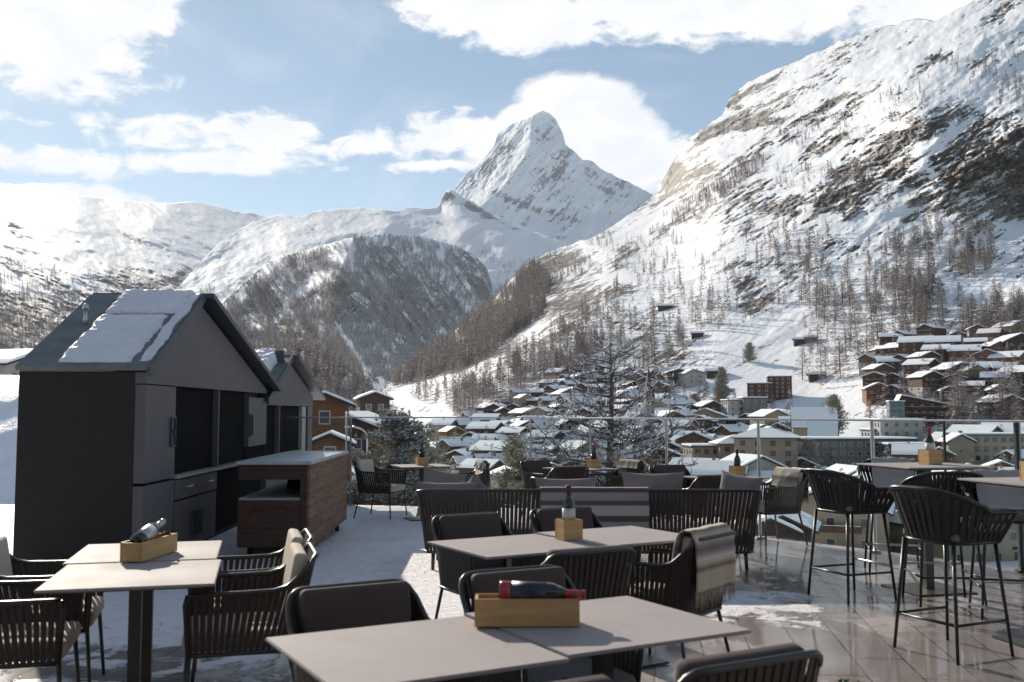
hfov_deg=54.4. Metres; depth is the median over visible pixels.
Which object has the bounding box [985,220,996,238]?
larch tree
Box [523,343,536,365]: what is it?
larch tree
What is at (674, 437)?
chalet
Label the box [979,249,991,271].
larch tree
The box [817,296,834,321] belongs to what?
larch tree
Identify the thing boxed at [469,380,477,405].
larch tree
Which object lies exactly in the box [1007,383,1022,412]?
larch tree
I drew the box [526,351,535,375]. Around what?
larch tree
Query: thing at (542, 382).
chalet
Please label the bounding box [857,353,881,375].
chalet
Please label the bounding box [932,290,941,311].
larch tree
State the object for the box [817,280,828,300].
larch tree
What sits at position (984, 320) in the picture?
larch tree
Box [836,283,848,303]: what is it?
larch tree
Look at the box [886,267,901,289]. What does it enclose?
larch tree
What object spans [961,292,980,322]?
larch tree
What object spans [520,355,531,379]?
larch tree
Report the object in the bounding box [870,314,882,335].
larch tree
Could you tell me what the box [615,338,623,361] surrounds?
larch tree
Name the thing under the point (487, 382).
larch tree
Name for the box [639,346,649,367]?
larch tree
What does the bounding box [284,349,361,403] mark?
wooded hill
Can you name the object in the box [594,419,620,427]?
chalet
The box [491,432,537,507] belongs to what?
fir tree
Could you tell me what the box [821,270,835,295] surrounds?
larch tree
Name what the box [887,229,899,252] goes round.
larch tree
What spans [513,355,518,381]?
larch tree
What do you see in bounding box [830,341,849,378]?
larch tree
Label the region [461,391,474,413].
larch tree
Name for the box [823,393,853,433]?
fir tree
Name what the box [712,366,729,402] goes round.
fir tree
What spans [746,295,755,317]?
larch tree
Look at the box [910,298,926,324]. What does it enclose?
larch tree
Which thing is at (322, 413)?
window
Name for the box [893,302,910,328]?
fir tree
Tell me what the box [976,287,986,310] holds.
larch tree
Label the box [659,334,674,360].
larch tree
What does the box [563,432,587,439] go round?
chalet
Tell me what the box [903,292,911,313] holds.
larch tree
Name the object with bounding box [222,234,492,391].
forest ridge
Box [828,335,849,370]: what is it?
larch tree
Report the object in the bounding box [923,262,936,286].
larch tree
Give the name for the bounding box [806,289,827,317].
larch tree
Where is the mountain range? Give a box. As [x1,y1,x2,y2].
[0,183,272,348]
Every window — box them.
[319,410,330,424]
[324,446,335,450]
[353,438,361,448]
[366,404,371,409]
[378,404,383,409]
[770,451,775,455]
[785,441,790,445]
[825,517,835,524]
[826,538,835,544]
[860,518,869,528]
[860,540,869,548]
[956,553,963,561]
[975,552,982,561]
[994,552,1002,560]
[1009,531,1016,541]
[1013,551,1017,560]
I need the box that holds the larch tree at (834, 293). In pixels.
[826,282,841,303]
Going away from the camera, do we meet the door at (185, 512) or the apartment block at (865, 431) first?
the door at (185, 512)
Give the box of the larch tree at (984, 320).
[974,304,995,327]
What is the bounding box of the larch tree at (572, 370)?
[566,361,576,379]
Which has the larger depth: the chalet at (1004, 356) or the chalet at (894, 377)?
the chalet at (894, 377)
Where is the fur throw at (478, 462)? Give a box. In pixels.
[473,458,490,488]
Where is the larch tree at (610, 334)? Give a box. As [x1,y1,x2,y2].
[604,316,619,339]
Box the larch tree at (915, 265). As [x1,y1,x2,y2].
[910,258,917,277]
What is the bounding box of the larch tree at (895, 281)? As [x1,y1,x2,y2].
[888,269,900,293]
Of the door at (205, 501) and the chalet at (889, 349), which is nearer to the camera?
the door at (205, 501)
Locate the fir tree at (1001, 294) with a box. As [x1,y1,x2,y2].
[997,284,1004,306]
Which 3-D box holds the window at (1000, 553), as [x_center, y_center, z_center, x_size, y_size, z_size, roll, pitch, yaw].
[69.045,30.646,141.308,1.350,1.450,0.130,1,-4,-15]
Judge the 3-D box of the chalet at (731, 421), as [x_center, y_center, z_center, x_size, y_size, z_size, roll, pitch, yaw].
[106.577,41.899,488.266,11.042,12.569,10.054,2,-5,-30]
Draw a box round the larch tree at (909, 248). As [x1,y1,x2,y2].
[905,239,912,259]
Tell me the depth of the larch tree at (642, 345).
703.28 m
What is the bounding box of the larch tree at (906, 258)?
[901,247,914,267]
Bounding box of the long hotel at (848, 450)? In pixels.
[797,436,916,465]
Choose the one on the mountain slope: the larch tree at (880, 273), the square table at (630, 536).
the larch tree at (880, 273)
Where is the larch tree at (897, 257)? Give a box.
[890,252,904,275]
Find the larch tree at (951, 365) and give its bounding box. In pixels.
[938,356,958,387]
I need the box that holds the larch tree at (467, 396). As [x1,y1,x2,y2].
[455,387,473,416]
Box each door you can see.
[131,480,173,536]
[133,385,176,483]
[173,496,197,541]
[192,490,215,540]
[243,397,266,446]
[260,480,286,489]
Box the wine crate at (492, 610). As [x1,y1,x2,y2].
[474,594,579,626]
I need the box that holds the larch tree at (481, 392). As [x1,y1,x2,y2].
[475,378,488,404]
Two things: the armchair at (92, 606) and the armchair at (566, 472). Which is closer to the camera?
the armchair at (92, 606)
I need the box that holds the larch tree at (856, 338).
[846,320,866,353]
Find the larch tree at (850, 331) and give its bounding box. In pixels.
[840,313,857,339]
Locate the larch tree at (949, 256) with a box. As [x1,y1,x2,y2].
[941,240,958,265]
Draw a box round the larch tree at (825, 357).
[819,347,833,378]
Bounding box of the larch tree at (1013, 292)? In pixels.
[1008,281,1018,308]
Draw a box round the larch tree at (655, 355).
[646,341,664,368]
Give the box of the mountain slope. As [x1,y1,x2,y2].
[382,0,1023,568]
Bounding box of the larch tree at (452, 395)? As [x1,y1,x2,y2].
[447,382,459,407]
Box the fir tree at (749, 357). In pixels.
[741,342,758,362]
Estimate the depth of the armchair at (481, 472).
13.38 m
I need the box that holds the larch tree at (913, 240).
[908,231,918,251]
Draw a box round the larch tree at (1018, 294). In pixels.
[1012,291,1023,313]
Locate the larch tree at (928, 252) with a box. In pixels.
[922,248,939,273]
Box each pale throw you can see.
[871,457,915,486]
[974,469,1023,509]
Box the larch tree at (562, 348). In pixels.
[558,340,567,357]
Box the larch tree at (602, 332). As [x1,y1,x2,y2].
[597,322,607,342]
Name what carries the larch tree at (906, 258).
on the mountain slope
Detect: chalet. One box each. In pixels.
[0,346,32,374]
[307,390,356,437]
[312,430,357,483]
[349,411,394,478]
[352,390,393,414]
[427,418,456,440]
[435,438,474,463]
[437,425,465,440]
[442,447,470,472]
[448,436,470,438]
[450,454,474,472]
[456,457,505,485]
[457,418,480,433]
[459,431,475,436]
[461,411,483,416]
[465,420,505,433]
[468,439,507,454]
[471,413,502,421]
[471,432,500,439]
[474,452,508,462]
[475,403,499,412]
[489,401,506,407]
[490,420,511,423]
[490,465,511,488]
[492,406,510,416]
[493,435,529,441]
[494,398,511,404]
[495,426,529,434]
[506,402,519,409]
[507,407,522,416]
[509,416,521,421]
[510,388,529,398]
[510,420,529,426]
[511,407,532,416]
[512,393,533,407]
[520,415,545,420]
[523,442,545,447]
[523,448,551,459]
[524,422,557,429]
[526,397,538,406]
[527,406,557,416]
[527,430,566,439]
[529,388,543,396]
[529,418,558,424]
[537,396,556,406]
[538,378,555,388]
[538,438,568,445]
[543,384,567,392]
[543,444,567,452]
[544,367,569,378]
[549,388,576,395]
[549,402,561,411]
[551,456,567,463]
[554,378,566,383]
[554,419,577,429]
[556,392,583,402]
[558,374,570,379]
[558,380,580,386]
[560,439,596,453]
[560,457,585,465]
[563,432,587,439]
[564,397,594,408]
[568,386,582,392]
[571,371,589,382]
[572,407,599,416]
[576,382,590,393]
[577,424,607,437]
[584,379,605,383]
[589,384,606,390]
[593,396,608,405]
[594,364,618,375]
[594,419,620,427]
[596,443,634,452]
[599,463,651,472]
[604,367,624,379]
[614,390,631,399]
[614,448,644,461]
[615,398,631,403]
[619,366,633,371]
[620,380,636,388]
[620,388,637,392]
[621,392,640,399]
[621,404,643,415]
[624,372,643,381]
[624,410,641,415]
[627,420,647,424]
[634,368,657,376]
[635,422,669,430]
[636,376,653,385]
[639,383,644,392]
[643,419,663,424]
[645,445,681,465]
[651,373,662,379]
[652,381,670,393]
[654,393,671,399]
[654,398,687,407]
[655,409,686,417]
[655,429,684,436]
[657,303,673,311]
[661,368,683,386]
[661,417,699,430]
[662,440,682,452]
[668,405,688,409]
[668,434,684,441]
[669,456,719,466]
[675,397,696,405]
[675,409,698,417]
[675,430,715,443]
[677,368,707,387]
[684,403,695,408]
[687,458,748,475]
[690,331,704,339]
[692,407,727,423]
[692,414,718,428]
[693,399,720,411]
[705,368,726,378]
[705,425,719,433]
[713,423,748,435]
[720,452,788,471]
[724,414,737,423]
[734,514,803,540]
[737,413,750,425]
[747,408,789,425]
[747,423,766,430]
[747,470,772,482]
[763,511,821,542]
[765,466,820,482]
[770,422,791,431]
[778,415,791,430]
[790,407,837,435]
[792,337,804,346]
[797,454,821,467]
[801,476,895,551]
[803,335,818,343]
[806,371,826,382]
[807,421,838,435]
[826,463,869,475]
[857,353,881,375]
[860,381,888,405]
[861,363,895,374]
[861,371,885,386]
[868,345,882,353]
[874,355,901,372]
[877,332,902,345]
[877,342,898,355]
[882,372,903,384]
[885,383,907,399]
[890,508,1017,561]
[891,442,935,470]
[892,353,910,370]
[894,329,916,335]
[896,335,933,353]
[901,358,940,382]
[905,351,941,362]
[906,370,945,397]
[915,323,947,335]
[920,343,950,362]
[923,432,942,446]
[924,335,961,344]
[930,361,968,375]
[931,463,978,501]
[936,385,956,401]
[936,446,957,462]
[937,431,977,463]
[941,373,968,391]
[942,423,1004,436]
[946,344,981,360]
[949,330,966,343]
[957,364,989,380]
[958,380,985,399]
[963,337,987,344]
[965,324,986,337]
[968,360,1001,370]
[970,348,998,361]
[974,394,1023,419]
[976,328,1003,341]
[979,370,1009,387]
[980,422,1023,431]
[982,341,1004,351]
[982,458,1014,469]
[983,383,1008,395]
[987,350,1023,364]
[989,332,1023,350]
[989,361,1018,370]
[991,320,1023,334]
[994,449,1023,464]
[998,467,1014,469]
[999,364,1023,384]
[1008,382,1023,396]
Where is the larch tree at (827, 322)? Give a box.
[823,316,832,336]
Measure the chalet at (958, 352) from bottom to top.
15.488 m
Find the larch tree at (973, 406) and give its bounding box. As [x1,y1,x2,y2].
[961,393,983,424]
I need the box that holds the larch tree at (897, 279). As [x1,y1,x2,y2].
[891,270,905,291]
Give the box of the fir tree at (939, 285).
[931,274,948,295]
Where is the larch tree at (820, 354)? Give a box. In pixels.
[814,341,823,363]
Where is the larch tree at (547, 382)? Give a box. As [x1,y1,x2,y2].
[540,368,551,387]
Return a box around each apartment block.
[681,443,716,457]
[708,431,741,458]
[720,399,741,414]
[730,425,800,467]
[737,397,767,413]
[859,428,875,435]
[870,418,923,441]
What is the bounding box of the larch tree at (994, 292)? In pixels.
[987,286,1002,309]
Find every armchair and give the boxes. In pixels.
[0,536,104,681]
[0,580,82,681]
[182,542,318,681]
[190,528,313,681]
[285,578,478,681]
[353,459,406,518]
[431,512,546,618]
[457,462,489,484]
[458,564,643,681]
[493,545,636,599]
[520,460,552,514]
[529,506,641,577]
[531,466,588,500]
[554,674,612,681]
[562,643,823,681]
[587,463,645,486]
[628,531,735,658]
[649,465,694,519]
[669,474,731,521]
[738,472,807,546]
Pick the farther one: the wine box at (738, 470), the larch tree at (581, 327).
the larch tree at (581, 327)
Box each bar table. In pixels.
[856,462,997,595]
[957,477,1023,647]
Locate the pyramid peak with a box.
[455,111,652,243]
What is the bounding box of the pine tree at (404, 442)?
[347,406,441,498]
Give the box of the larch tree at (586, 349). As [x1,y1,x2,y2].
[583,339,591,363]
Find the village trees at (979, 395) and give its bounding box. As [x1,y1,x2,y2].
[449,311,1023,492]
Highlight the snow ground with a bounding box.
[0,375,356,504]
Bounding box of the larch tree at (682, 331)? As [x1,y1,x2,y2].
[675,325,692,352]
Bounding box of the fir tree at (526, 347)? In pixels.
[520,337,529,357]
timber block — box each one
[746,382,772,402]
[766,375,791,400]
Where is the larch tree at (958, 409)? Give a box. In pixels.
[939,375,974,423]
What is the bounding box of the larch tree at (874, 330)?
[866,322,878,345]
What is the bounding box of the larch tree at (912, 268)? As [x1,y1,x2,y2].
[905,260,915,286]
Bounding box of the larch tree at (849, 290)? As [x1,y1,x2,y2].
[844,276,856,301]
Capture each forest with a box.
[0,245,529,301]
[0,276,77,348]
[221,241,372,384]
[247,334,399,412]
[333,232,491,380]
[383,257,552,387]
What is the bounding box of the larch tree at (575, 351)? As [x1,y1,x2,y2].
[571,342,579,364]
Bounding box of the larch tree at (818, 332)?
[810,321,826,349]
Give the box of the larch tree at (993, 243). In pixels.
[985,233,998,253]
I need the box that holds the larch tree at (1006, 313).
[1001,305,1011,321]
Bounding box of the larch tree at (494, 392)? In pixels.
[488,382,497,400]
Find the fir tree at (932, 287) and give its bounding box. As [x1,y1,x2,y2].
[926,274,945,300]
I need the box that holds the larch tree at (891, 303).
[887,290,896,315]
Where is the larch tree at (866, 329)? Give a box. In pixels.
[857,321,875,348]
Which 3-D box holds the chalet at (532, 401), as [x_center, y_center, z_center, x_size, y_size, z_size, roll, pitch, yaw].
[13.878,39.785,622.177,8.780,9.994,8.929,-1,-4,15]
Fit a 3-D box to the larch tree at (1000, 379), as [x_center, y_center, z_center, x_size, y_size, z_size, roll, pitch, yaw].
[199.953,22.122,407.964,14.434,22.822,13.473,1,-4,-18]
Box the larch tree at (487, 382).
[483,374,491,392]
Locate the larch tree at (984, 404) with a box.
[980,401,989,419]
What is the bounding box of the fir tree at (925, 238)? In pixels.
[920,230,935,249]
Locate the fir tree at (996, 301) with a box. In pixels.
[992,289,1004,317]
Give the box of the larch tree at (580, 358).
[574,347,585,368]
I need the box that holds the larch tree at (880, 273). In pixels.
[870,260,888,285]
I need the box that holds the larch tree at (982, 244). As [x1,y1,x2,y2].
[974,237,985,259]
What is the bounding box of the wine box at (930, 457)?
[918,449,942,464]
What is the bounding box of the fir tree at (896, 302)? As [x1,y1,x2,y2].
[890,293,901,321]
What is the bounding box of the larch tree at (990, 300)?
[985,294,998,324]
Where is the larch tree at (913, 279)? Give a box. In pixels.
[907,275,917,296]
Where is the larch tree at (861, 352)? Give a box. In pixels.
[851,340,865,361]
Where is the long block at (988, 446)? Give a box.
[946,432,1023,463]
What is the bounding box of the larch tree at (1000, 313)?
[990,305,1009,331]
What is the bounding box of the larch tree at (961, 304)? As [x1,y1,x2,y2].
[955,292,967,317]
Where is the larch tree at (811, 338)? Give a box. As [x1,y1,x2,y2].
[803,327,817,351]
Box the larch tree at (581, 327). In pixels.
[576,320,586,336]
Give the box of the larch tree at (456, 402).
[452,391,458,415]
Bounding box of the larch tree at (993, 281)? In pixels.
[990,277,1001,297]
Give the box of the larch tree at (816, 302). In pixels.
[811,286,821,309]
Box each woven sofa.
[416,489,540,569]
[631,489,762,569]
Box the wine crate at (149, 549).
[120,533,177,561]
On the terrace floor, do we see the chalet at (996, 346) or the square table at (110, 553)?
the square table at (110, 553)
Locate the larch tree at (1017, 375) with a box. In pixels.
[996,361,1023,395]
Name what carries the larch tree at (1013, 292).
on the mountain slope
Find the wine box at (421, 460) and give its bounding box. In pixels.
[415,457,428,464]
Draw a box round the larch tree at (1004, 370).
[997,361,1011,383]
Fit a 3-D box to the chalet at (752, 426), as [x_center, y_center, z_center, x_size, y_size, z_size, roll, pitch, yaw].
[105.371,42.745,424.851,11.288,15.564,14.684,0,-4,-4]
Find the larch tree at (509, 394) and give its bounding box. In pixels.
[504,386,512,404]
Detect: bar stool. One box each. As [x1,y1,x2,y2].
[804,468,896,603]
[856,458,919,572]
[888,485,1018,664]
[900,471,987,606]
[959,471,1023,619]
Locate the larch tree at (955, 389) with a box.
[946,376,962,401]
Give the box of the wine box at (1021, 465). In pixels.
[1019,461,1023,479]
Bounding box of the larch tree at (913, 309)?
[907,295,921,319]
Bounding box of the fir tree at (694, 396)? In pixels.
[688,392,701,401]
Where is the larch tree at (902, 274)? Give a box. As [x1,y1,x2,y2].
[895,272,909,294]
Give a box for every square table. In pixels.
[34,559,220,681]
[62,540,221,681]
[265,616,569,681]
[390,464,453,520]
[427,534,593,567]
[465,596,750,680]
[536,526,678,667]
[542,467,617,470]
[683,475,769,521]
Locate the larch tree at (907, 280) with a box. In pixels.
[900,267,912,290]
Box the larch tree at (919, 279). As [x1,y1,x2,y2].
[916,271,923,286]
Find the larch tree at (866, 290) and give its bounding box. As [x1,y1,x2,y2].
[862,285,872,305]
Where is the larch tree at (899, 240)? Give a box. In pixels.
[895,229,903,252]
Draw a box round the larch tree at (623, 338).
[614,325,629,346]
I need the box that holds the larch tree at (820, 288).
[817,281,822,301]
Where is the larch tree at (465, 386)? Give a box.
[456,375,470,397]
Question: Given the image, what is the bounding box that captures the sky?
[0,0,971,216]
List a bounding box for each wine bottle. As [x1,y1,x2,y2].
[129,519,165,542]
[419,443,424,456]
[499,581,585,598]
[562,485,574,519]
[591,444,596,458]
[734,449,740,465]
[925,427,934,449]
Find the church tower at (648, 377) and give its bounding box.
[643,366,654,420]
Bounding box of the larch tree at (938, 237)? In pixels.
[934,221,943,243]
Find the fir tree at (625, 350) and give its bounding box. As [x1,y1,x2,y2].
[616,345,632,365]
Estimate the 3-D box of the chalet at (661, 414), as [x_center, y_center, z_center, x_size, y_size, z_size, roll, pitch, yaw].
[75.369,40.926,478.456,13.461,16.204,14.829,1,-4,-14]
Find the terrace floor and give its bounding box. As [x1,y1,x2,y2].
[0,504,1023,681]
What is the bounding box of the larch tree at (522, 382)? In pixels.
[518,373,528,388]
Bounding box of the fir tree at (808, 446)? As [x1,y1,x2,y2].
[797,438,823,465]
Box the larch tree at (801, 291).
[797,278,804,301]
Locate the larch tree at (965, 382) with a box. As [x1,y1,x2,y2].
[948,372,979,406]
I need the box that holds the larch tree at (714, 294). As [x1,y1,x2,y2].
[709,286,715,309]
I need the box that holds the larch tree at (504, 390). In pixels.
[498,386,507,404]
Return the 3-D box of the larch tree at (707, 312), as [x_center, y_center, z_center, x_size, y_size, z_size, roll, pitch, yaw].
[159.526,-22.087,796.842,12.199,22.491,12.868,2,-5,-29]
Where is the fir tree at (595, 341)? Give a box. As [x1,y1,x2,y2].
[590,329,601,350]
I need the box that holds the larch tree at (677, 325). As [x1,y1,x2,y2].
[671,322,682,345]
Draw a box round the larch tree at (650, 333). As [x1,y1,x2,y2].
[645,322,656,343]
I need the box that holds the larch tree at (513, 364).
[507,363,519,384]
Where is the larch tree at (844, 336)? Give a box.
[835,325,856,354]
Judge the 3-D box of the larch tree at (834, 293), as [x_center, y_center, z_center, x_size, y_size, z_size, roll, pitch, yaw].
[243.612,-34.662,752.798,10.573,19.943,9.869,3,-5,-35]
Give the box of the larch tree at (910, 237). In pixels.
[903,234,916,254]
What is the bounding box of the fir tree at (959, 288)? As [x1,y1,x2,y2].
[952,282,964,305]
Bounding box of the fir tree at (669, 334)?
[663,331,676,358]
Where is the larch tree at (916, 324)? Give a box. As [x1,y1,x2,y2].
[912,311,923,330]
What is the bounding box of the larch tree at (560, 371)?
[556,359,567,378]
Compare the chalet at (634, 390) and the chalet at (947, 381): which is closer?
the chalet at (947, 381)
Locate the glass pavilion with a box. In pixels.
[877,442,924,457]
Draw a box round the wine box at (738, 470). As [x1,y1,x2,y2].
[729,465,745,475]
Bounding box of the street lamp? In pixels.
[345,426,367,451]
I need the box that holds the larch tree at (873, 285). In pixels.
[866,276,882,299]
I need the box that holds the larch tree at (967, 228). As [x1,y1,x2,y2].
[962,219,973,236]
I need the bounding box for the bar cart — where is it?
[236,451,347,554]
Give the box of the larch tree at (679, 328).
[671,319,685,341]
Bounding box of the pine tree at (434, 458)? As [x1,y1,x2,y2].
[393,440,460,477]
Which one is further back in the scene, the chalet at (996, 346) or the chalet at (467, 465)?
the chalet at (996, 346)
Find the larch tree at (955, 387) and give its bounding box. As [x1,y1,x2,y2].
[940,372,971,419]
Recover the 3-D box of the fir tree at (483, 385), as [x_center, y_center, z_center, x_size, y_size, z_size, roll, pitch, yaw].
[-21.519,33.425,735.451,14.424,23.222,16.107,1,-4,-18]
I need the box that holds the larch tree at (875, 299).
[867,289,882,313]
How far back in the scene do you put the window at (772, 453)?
291.46 m
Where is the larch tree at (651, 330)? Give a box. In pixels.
[644,327,657,351]
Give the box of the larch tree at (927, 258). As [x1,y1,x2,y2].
[922,245,934,268]
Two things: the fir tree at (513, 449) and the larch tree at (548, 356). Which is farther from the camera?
the larch tree at (548, 356)
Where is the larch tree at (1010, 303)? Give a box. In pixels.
[999,293,1021,318]
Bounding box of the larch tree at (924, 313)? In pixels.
[916,296,935,326]
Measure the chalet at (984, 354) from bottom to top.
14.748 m
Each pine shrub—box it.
[347,482,398,505]
[379,468,492,505]
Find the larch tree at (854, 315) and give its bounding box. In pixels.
[849,297,867,327]
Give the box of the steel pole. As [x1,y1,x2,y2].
[345,412,347,450]
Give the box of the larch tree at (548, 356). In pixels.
[540,344,554,368]
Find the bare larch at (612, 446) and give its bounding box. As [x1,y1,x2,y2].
[484,329,723,521]
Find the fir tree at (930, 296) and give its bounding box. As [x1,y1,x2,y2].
[923,286,934,307]
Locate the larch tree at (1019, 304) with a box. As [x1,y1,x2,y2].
[1013,295,1023,319]
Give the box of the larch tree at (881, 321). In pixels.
[875,308,890,334]
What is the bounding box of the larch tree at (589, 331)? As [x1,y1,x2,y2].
[585,324,595,346]
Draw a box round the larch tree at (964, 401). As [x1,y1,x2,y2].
[959,385,970,414]
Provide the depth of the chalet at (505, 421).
492.06 m
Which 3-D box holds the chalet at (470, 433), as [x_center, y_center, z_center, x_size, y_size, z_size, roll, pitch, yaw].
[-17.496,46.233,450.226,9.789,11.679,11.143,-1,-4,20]
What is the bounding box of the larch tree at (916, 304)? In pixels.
[912,293,922,316]
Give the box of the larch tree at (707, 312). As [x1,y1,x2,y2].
[705,300,717,322]
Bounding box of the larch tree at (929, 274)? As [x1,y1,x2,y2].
[922,265,935,294]
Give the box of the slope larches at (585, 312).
[410,47,1023,416]
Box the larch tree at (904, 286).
[896,277,910,300]
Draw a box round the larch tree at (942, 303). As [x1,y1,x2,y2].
[934,293,950,321]
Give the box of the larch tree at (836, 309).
[827,298,840,320]
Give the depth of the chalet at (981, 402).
405.01 m
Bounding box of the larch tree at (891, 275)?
[883,264,896,287]
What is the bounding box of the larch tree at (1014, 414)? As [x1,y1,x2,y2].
[1011,396,1023,419]
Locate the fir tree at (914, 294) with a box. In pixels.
[908,287,919,309]
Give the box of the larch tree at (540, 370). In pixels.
[529,355,545,381]
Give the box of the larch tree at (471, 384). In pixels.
[466,373,477,394]
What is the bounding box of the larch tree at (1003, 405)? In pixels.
[983,379,1016,419]
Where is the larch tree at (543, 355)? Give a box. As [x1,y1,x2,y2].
[537,342,552,364]
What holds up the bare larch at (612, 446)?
on the snow ground
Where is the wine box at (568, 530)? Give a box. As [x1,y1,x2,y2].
[555,518,582,540]
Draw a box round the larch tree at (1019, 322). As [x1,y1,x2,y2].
[1015,310,1023,332]
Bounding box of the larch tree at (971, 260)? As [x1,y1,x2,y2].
[968,253,982,276]
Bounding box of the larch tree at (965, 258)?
[963,247,973,270]
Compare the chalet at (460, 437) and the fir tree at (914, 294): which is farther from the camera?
the fir tree at (914, 294)
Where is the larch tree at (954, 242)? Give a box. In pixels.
[949,226,958,245]
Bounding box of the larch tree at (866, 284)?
[862,274,871,297]
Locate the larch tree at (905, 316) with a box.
[898,307,911,329]
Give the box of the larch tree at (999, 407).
[992,395,1011,419]
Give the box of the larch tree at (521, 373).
[511,363,531,388]
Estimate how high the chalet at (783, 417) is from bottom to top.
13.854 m
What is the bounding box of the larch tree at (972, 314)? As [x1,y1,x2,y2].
[959,296,986,327]
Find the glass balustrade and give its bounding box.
[286,417,1023,572]
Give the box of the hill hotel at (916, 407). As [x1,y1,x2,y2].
[894,394,963,427]
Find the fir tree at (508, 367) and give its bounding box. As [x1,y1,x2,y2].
[502,358,514,381]
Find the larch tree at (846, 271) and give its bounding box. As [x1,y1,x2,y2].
[842,260,851,284]
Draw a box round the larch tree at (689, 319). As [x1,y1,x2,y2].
[686,301,697,322]
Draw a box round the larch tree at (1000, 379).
[980,367,1016,412]
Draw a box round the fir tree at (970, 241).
[960,232,977,252]
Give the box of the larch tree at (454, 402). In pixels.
[450,388,460,411]
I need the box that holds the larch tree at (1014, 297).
[1007,294,1021,318]
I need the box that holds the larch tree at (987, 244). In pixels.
[979,237,995,259]
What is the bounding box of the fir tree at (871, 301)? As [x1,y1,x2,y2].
[862,293,877,321]
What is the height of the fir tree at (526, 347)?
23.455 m
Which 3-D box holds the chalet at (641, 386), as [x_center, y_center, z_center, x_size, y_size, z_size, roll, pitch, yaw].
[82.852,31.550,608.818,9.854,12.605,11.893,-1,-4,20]
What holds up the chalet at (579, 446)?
on the mountain slope
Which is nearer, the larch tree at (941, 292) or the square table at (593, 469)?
the square table at (593, 469)
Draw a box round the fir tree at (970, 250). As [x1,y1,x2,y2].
[964,237,976,257]
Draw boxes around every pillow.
[416,481,479,516]
[417,465,465,510]
[468,472,505,511]
[534,477,596,507]
[621,472,685,516]
[715,470,762,518]
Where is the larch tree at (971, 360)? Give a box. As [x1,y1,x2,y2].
[957,348,979,380]
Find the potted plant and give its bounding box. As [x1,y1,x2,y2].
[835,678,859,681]
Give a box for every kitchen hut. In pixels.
[13,289,280,575]
[254,348,325,489]
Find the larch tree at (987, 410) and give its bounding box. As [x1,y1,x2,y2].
[983,393,995,419]
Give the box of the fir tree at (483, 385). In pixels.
[475,372,491,398]
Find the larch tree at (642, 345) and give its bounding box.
[634,337,649,364]
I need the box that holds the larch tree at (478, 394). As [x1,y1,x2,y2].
[476,391,482,404]
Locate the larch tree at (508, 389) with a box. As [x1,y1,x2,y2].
[504,380,514,399]
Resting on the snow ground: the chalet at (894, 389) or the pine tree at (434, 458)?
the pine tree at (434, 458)
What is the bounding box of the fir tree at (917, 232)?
[912,226,923,246]
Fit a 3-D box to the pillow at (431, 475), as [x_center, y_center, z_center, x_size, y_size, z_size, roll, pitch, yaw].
[-0.700,1.512,9.968,0.460,0.460,0.175,14,-21,-19]
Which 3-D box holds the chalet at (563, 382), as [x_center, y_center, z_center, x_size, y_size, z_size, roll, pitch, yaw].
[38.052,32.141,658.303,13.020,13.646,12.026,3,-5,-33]
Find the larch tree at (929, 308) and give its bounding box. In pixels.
[921,293,933,316]
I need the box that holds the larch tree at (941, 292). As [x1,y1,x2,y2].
[931,290,950,313]
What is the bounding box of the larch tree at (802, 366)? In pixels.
[790,345,814,379]
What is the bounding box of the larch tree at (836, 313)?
[828,302,842,321]
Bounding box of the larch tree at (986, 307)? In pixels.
[978,297,992,322]
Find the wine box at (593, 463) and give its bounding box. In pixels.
[586,459,600,467]
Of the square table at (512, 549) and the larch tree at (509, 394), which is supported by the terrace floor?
the square table at (512, 549)
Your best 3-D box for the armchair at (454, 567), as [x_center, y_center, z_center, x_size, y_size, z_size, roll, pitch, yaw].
[-0.165,1.559,6.488,0.588,0.816,0.640,2,-5,-30]
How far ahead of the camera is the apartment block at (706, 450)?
312.12 m
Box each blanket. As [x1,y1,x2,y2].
[540,487,649,528]
[616,459,645,473]
[670,523,734,610]
[771,467,808,503]
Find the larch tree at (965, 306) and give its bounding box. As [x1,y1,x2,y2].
[957,296,977,324]
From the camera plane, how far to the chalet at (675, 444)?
376.91 m
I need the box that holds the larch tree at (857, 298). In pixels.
[843,285,863,310]
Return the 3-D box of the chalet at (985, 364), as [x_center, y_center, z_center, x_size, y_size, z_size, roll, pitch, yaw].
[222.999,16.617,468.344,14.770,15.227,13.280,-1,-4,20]
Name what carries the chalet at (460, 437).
on the mountain slope
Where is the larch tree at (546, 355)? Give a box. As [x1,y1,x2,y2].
[543,345,549,368]
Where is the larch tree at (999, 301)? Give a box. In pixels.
[990,292,1004,322]
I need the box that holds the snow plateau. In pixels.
[178,190,570,302]
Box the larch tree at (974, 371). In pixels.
[966,359,981,380]
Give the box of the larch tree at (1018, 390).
[1008,374,1021,394]
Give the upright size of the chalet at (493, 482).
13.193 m
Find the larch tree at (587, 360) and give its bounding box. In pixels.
[582,348,591,370]
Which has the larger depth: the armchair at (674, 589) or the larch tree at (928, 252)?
the larch tree at (928, 252)
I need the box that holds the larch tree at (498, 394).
[487,375,505,400]
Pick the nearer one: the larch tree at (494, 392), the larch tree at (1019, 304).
the larch tree at (1019, 304)
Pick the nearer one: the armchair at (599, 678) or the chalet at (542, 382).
the armchair at (599, 678)
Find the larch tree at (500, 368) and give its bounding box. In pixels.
[493,359,505,379]
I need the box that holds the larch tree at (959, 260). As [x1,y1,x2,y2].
[955,248,964,271]
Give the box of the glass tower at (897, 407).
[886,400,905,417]

